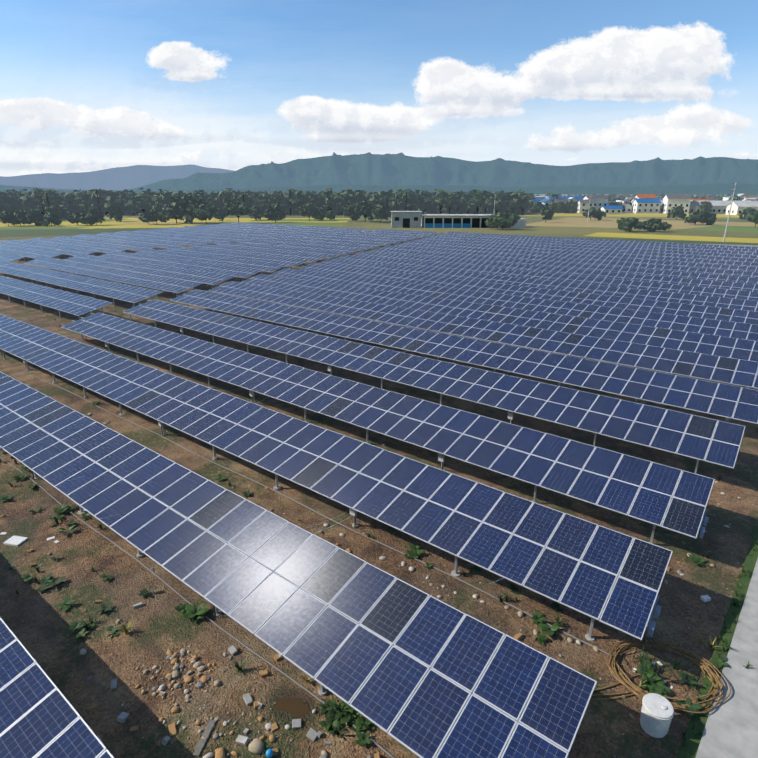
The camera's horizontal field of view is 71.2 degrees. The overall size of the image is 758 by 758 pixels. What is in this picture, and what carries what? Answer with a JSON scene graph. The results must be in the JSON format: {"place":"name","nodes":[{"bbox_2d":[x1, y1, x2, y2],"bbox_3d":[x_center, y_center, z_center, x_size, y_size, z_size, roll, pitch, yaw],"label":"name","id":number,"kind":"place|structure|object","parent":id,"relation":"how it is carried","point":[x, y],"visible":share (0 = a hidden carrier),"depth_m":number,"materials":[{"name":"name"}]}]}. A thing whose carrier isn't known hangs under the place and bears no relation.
{"place":"outdoors","nodes":[
{"label":"outdoors","id":0,"kind":"place"},
{"bbox_2d":[0,227,87,229],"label":"field","id":1,"kind":"structure","parent":0,"point":[13,228],"depth_m":183.57,"materials":[{"name":"plant"}]},
{"bbox_2d":[41,219,126,221],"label":"field","id":2,"kind":"structure","parent":0,"point":[65,220],"depth_m":236.28,"materials":[{"name":"yellow plant"}]},
{"bbox_2d":[44,203,66,218],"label":"tree","id":3,"kind":"object","parent":2,"relation":"on","point":[56,209],"visible":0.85,"depth_m":237.49,"materials":[{"name":"green plant"}]},
{"bbox_2d":[0,164,233,189],"bbox_3d":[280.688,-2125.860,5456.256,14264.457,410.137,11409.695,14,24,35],"label":"mountains","id":4,"kind":"structure","parent":0,"point":[126,178],"depth_m":6975.83,"materials":[{"name":"blue"}]},
{"bbox_2d":[0,218,350,228],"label":"rice field","id":5,"kind":"structure","parent":0,"point":[111,224],"depth_m":206.71,"materials":[{"name":"yellow plant"}]},
{"bbox_2d":[0,215,10,225],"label":"tree","id":6,"kind":"object","parent":5,"relation":"on","point":[4,220],"visible":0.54,"depth_m":194.60,"materials":[{"name":"green plant"}]},
{"bbox_2d":[0,208,30,224],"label":"tree","id":7,"kind":"object","parent":5,"relation":"on","point":[16,216],"visible":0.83,"depth_m":193.47,"materials":[{"name":"green plant"}]},
{"bbox_2d":[25,211,44,225],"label":"tree","id":8,"kind":"object","parent":5,"relation":"on","point":[35,217],"visible":0.88,"depth_m":194.96,"materials":[{"name":"green plant"}]},
{"bbox_2d":[0,207,93,218],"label":"forest belt","id":9,"kind":"object","parent":5,"relation":"on","point":[67,214],"visible":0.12,"depth_m":243.32,"materials":[{"name":"green plant"}]},
{"bbox_2d":[40,213,61,226],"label":"tree","id":10,"kind":"object","parent":5,"relation":"on","point":[51,219],"visible":0.98,"depth_m":194.73,"materials":[{"name":"green plant"}]},
{"bbox_2d":[66,212,78,224],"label":"tree","id":11,"kind":"object","parent":5,"relation":"on","point":[71,219],"visible":0.46,"depth_m":199.23,"materials":[{"name":"green plant"}]},
{"bbox_2d":[74,210,93,224],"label":"tree","id":12,"kind":"object","parent":5,"relation":"on","point":[82,219],"visible":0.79,"depth_m":198.71,"materials":[{"name":"green plant"}]},
{"bbox_2d":[85,208,104,224],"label":"tree","id":13,"kind":"object","parent":5,"relation":"on","point":[94,215],"visible":0.96,"depth_m":199.16,"materials":[{"name":"green plant"}]},
{"bbox_2d":[107,205,124,221],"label":"tree","id":14,"kind":"object","parent":5,"relation":"on","point":[116,213],"visible":1,"depth_m":224.77,"materials":[{"name":"green plant"}]},
{"bbox_2d":[138,212,151,223],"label":"tree","id":15,"kind":"object","parent":5,"relation":"on","point":[142,214],"visible":0.46,"depth_m":203.35,"materials":[{"name":"green plant"}]},
{"bbox_2d":[141,209,169,222],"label":"tree","id":16,"kind":"object","parent":5,"relation":"on","point":[157,215],"visible":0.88,"depth_m":203.01,"materials":[{"name":"green plant"}]},
{"bbox_2d":[117,222,197,224],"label":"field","id":17,"kind":"structure","parent":5,"relation":"on","point":[158,223],"depth_m":213.29,"materials":[{"name":"yellow plant"}]},
{"bbox_2d":[163,201,184,222],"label":"tree","id":18,"kind":"object","parent":5,"relation":"on","point":[172,214],"visible":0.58,"depth_m":212.20,"materials":[{"name":"green plant"}]},
{"bbox_2d":[170,193,207,223],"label":"tree","id":19,"kind":"object","parent":5,"relation":"on","point":[191,202],"visible":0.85,"depth_m":210.59,"materials":[{"name":"green plant"}]},
{"bbox_2d":[214,208,227,220],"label":"tree","id":20,"kind":"object","parent":5,"relation":"on","point":[219,214],"visible":0.83,"depth_m":230.99,"materials":[{"name":"green plant"}]},
{"bbox_2d":[249,206,264,219],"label":"tree","id":21,"kind":"object","parent":5,"relation":"on","point":[256,213],"visible":0.96,"depth_m":236.86,"materials":[{"name":"green plant"}]},
{"bbox_2d":[252,219,350,220],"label":"green field strip","id":22,"kind":"object","parent":5,"relation":"on","point":[304,220],"visible":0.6,"depth_m":236.24,"materials":[{"name":"green plant"}]},
{"bbox_2d":[298,203,316,220],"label":"tree","id":23,"kind":"object","parent":5,"relation":"on","point":[308,209],"visible":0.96,"depth_m":229.45,"materials":[{"name":"green plant"}]},
{"bbox_2d":[314,207,325,220],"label":"tree","id":24,"kind":"object","parent":5,"relation":"on","point":[321,214],"visible":0.96,"depth_m":230.38,"materials":[{"name":"green plant"}]},
{"bbox_2d":[325,210,335,219],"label":"tree","id":25,"kind":"object","parent":5,"relation":"on","point":[330,214],"visible":0.98,"depth_m":236.39,"materials":[{"name":"green plant"}]},
{"bbox_2d":[192,222,346,225],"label":"field","id":26,"kind":"structure","parent":0,"point":[309,223],"depth_m":213.33,"materials":[{"name":"green plant"}]},
{"bbox_2d":[192,203,217,223],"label":"tree","id":27,"kind":"object","parent":26,"relation":"on","point":[203,211],"visible":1,"depth_m":207.70,"materials":[{"name":"green plant"}]},
{"bbox_2d":[223,198,251,221],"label":"tree","id":28,"kind":"object","parent":26,"relation":"on","point":[236,206],"visible":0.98,"depth_m":211.83,"materials":[{"name":"green plant"}]},
{"bbox_2d":[263,201,285,221],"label":"tree","id":29,"kind":"object","parent":26,"relation":"on","point":[275,212],"visible":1,"depth_m":218.07,"materials":[{"name":"green plant"}]},
{"bbox_2d":[0,194,757,757],"bbox_3d":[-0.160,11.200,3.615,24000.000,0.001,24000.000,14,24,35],"label":"ground","id":30,"kind":"structure","parent":0,"point":[36,622],"depth_m":16.98,"materials":[{"name":"soil"}]},
{"bbox_2d":[0,225,339,236],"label":"field","id":31,"kind":"structure","parent":30,"relation":"on","point":[29,232],"depth_m":169.38,"materials":[{"name":"green plant"}]},
{"bbox_2d":[193,720,215,756],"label":"plank","id":32,"kind":"object","parent":30,"relation":"on","point":[202,742],"visible":0.93,"depth_m":12.05,"materials":[{"name":"grey wood"}]},
{"bbox_2d":[1,188,416,214],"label":"trees","id":33,"kind":"object","parent":30,"relation":"on","point":[41,192],"visible":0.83,"depth_m":288.35,"materials":[{"name":"green plant"}]},
{"bbox_2d":[0,188,534,215],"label":"forest belt","id":34,"kind":"object","parent":30,"relation":"on","point":[475,201],"visible":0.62,"depth_m":293.42,"materials":[{"name":"green plant"}]},
{"bbox_2d":[266,749,272,757],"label":"blue ball","id":35,"kind":"object","parent":30,"relation":"on","point":[269,753],"visible":1,"depth_m":11.63,"materials":[{"name":"blue plastic"}]},
{"bbox_2d":[274,697,308,716],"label":"puddle","id":36,"kind":"object","parent":30,"relation":"on","point":[296,707],"visible":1,"depth_m":12.84,"materials":[{"name":"brown liquid"}]},
{"bbox_2d":[0,413,669,757],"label":"concrete rubble","id":37,"kind":"object","parent":30,"relation":"on","point":[311,734],"visible":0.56,"depth_m":12.44,"materials":[{"name":"stone"}]},
{"bbox_2d":[0,323,688,757],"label":"cables","id":38,"kind":"object","parent":30,"relation":"on","point":[354,531],"visible":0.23,"depth_m":17.21,"materials":[{"name":"grey plastic"}]},
{"bbox_2d":[343,202,360,220],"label":"tree","id":39,"kind":"object","parent":30,"relation":"on","point":[350,212],"visible":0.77,"depth_m":229.71,"materials":[{"name":"green plant"}]},
{"bbox_2d":[0,532,710,601],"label":"white slab and scraps","id":40,"kind":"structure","parent":30,"relation":"on","point":[17,541],"depth_m":18.84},
{"bbox_2d":[354,200,374,221],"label":"tree","id":41,"kind":"object","parent":30,"relation":"on","point":[365,207],"visible":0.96,"depth_m":222.71,"materials":[{"name":"green plant"}]},
{"bbox_2d":[23,328,708,757],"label":"junction boxes","id":42,"kind":"object","parent":30,"relation":"on","point":[655,612],"visible":0.69,"depth_m":17.99,"materials":[{"name":"grey metal"}]},
{"bbox_2d":[0,363,755,757],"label":"stones","id":43,"kind":"object","parent":30,"relation":"on","point":[254,745],"visible":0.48,"depth_m":13.51,"materials":[{"name":"grey stone"}]},
{"bbox_2d":[0,277,757,757],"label":"weeds","id":44,"kind":"object","parent":30,"relation":"on","point":[334,713],"visible":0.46,"depth_m":15.04,"materials":[{"name":"green plant"}]},
{"bbox_2d":[0,226,757,749],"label":"support posts","id":45,"kind":"object","parent":30,"relation":"on","point":[322,688],"visible":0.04,"depth_m":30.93,"materials":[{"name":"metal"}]},
{"bbox_2d":[0,222,757,757],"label":"solar panels","id":46,"kind":"object","parent":45,"relation":"on","point":[314,596],"visible":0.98,"depth_m":24.45,"materials":[{"name":"blue glass"}]},
{"bbox_2d":[371,201,391,222],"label":"tree","id":47,"kind":"object","parent":30,"relation":"on","point":[378,210],"visible":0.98,"depth_m":217.09,"materials":[{"name":"green plant"}]},
{"bbox_2d":[391,211,421,227],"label":"small building","id":48,"kind":"structure","parent":30,"relation":"on","point":[406,219],"depth_m":186.76,"materials":[{"name":"concrete"}]},
{"bbox_2d":[421,214,526,227],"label":"long shed","id":49,"kind":"object","parent":30,"relation":"on","point":[453,220],"visible":0.79,"depth_m":187.50,"materials":[{"name":"white concrete"}]},
{"bbox_2d":[485,212,520,228],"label":"shrub","id":50,"kind":"object","parent":30,"relation":"on","point":[502,220],"visible":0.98,"depth_m":176.16,"materials":[{"name":"green plant"}]},
{"bbox_2d":[283,194,757,214],"bbox_3d":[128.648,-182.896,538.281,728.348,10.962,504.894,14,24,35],"label":"village houses","id":51,"kind":"structure","parent":30,"relation":"on","point":[649,203],"depth_m":319.53,"materials":[{"name":"grey tile"}]},
{"bbox_2d":[426,234,757,244],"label":"field","id":52,"kind":"structure","parent":30,"relation":"on","point":[689,241],"depth_m":134.64,"materials":[{"name":"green plant"}]},
{"bbox_2d":[723,183,738,241],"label":"utility pole","id":53,"kind":"object","parent":52,"relation":"on","point":[734,189],"visible":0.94,"depth_m":130.24,"materials":[{"name":"grey concrete"}]},
{"bbox_2d":[454,192,757,200],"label":"village","id":54,"kind":"object","parent":30,"relation":"on","point":[622,196],"visible":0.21,"depth_m":687.61,"materials":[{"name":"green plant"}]},
{"bbox_2d":[616,217,646,231],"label":"tree","id":55,"kind":"object","parent":30,"relation":"on","point":[629,223],"visible":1,"depth_m":166.25,"materials":[{"name":"green plant"}]},
{"bbox_2d":[528,196,757,213],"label":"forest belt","id":56,"kind":"object","parent":30,"relation":"on","point":[568,206],"visible":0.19,"depth_m":317.40,"materials":[{"name":"green plant"}]},
{"bbox_2d":[542,197,744,200],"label":"houses","id":57,"kind":"structure","parent":30,"relation":"on","point":[620,199],"depth_m":401.45,"materials":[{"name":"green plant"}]},
{"bbox_2d":[547,193,741,209],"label":"village palms","id":58,"kind":"object","parent":30,"relation":"on","point":[555,194],"visible":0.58,"depth_m":315.94,"materials":[{"name":"green plant"}]},
{"bbox_2d":[622,656,685,688],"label":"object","id":59,"kind":"object","parent":30,"relation":"on","point":[659,663],"visible":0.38,"depth_m":13.66,"materials":[{"name":"grey"}]},
{"bbox_2d":[640,693,673,737],"bbox_3d":[6.405,7.790,12.245,0.660,0.740,0.660,14,24,35],"label":"white drum","id":60,"kind":"object","parent":30,"relation":"on","point":[657,714],"visible":1,"depth_m":12.06,"materials":[{"name":"plastic"}]},
{"bbox_2d":[644,218,671,231],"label":"tree","id":61,"kind":"object","parent":30,"relation":"on","point":[654,224],"visible":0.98,"depth_m":166.88,"materials":[{"name":"green plant"}]},
{"bbox_2d":[590,639,730,713],"bbox_3d":[6.824,7.545,13.719,4.040,0.153,2.229,4,20,10],"label":"cable coil","id":62,"kind":"object","parent":30,"relation":"on","point":[695,658],"visible":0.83,"depth_m":13.57,"materials":[{"name":"brown plastic"}]},
{"bbox_2d":[667,205,686,219],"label":"tree","id":63,"kind":"object","parent":30,"relation":"on","point":[677,211],"visible":1,"depth_m":241.93,"materials":[{"name":"green plant"}]},
{"bbox_2d":[677,524,757,757],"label":"grass strip","id":64,"kind":"object","parent":30,"relation":"on","point":[691,747],"visible":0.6,"depth_m":14.59,"materials":[{"name":"plant"}]},
{"bbox_2d":[738,207,756,218],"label":"tree","id":65,"kind":"object","parent":30,"relation":"on","point":[750,210],"visible":0.69,"depth_m":242.30,"materials":[{"name":"green plant"}]},
{"bbox_2d":[0,152,757,190],"bbox_3d":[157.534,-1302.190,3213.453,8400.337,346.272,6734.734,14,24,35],"label":"mountains","id":66,"kind":"structure","parent":0,"point":[387,169],"depth_m":4151.74,"materials":[{"name":"green plant"}]},
{"bbox_2d":[0,237,757,246],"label":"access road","id":67,"kind":"structure","parent":0,"point":[423,237],"depth_m":126.90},
{"bbox_2d":[0,0,757,176],"label":"sky","id":68,"kind":"structure","parent":0,"point":[86,85],"materials":[{"name":"blue"}]},
{"bbox_2d":[1,183,757,194],"bbox_3d":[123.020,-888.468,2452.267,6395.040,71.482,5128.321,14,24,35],"label":"foothills","id":69,"kind":"structure","parent":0,"point":[719,188],"depth_m":3654.07,"materials":[{"name":"green plant"}]},
{"bbox_2d":[525,213,743,217],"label":"rice field","id":70,"kind":"structure","parent":0,"point":[635,215],"depth_m":287.81,"materials":[{"name":"yellow plant"}]},
{"bbox_2d":[526,217,749,228],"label":"stubble field","id":71,"kind":"structure","parent":0,"point":[592,222],"depth_m":213.40,"materials":[{"name":"beige plant"}]},
{"bbox_2d":[539,205,553,222],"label":"tree","id":72,"kind":"object","parent":71,"relation":"on","point":[546,212],"visible":1,"depth_m":217.97,"materials":[{"name":"green plant"}]},
{"bbox_2d":[582,207,599,219],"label":"tree","id":73,"kind":"object","parent":71,"relation":"on","point":[592,210],"visible":0.98,"depth_m":235.54,"materials":[{"name":"green plant"}]},
{"bbox_2d":[590,210,605,219],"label":"tree","id":74,"kind":"object","parent":71,"relation":"on","point":[599,215],"visible":0.71,"depth_m":235.81,"materials":[{"name":"green plant"}]},
{"bbox_2d":[684,210,709,224],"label":"tree","id":75,"kind":"object","parent":71,"relation":"on","point":[697,216],"visible":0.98,"depth_m":201.43,"materials":[{"name":"green plant"}]},
{"bbox_2d":[699,212,716,224],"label":"tree","id":76,"kind":"object","parent":71,"relation":"on","point":[710,220],"visible":0.54,"depth_m":201.37,"materials":[{"name":"green plant"}]},
{"bbox_2d":[585,232,757,242],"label":"field","id":77,"kind":"structure","parent":0,"point":[679,237],"depth_m":146.59,"materials":[{"name":"yellow plant"}]},
{"bbox_2d":[679,226,757,232],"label":"rice field","id":78,"kind":"structure","parent":0,"point":[749,229],"depth_m":178.62,"materials":[{"name":"green plant"}]},
{"bbox_2d":[745,211,757,226],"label":"tree","id":79,"kind":"object","parent":78,"relation":"on","point":[752,217],"visible":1,"depth_m":188.30,"materials":[{"name":"green plant"}]},
{"bbox_2d":[695,558,757,757],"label":"concrete path","id":80,"kind":"structure","parent":0,"point":[731,729],"depth_m":12.93,"materials":[{"name":"grey concrete"}]},
{"bbox_2d":[719,223,757,226],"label":"stubble field","id":81,"kind":"structure","parent":0,"point":[748,224],"depth_m":200.35,"materials":[{"name":"beige plant"}]}
]}

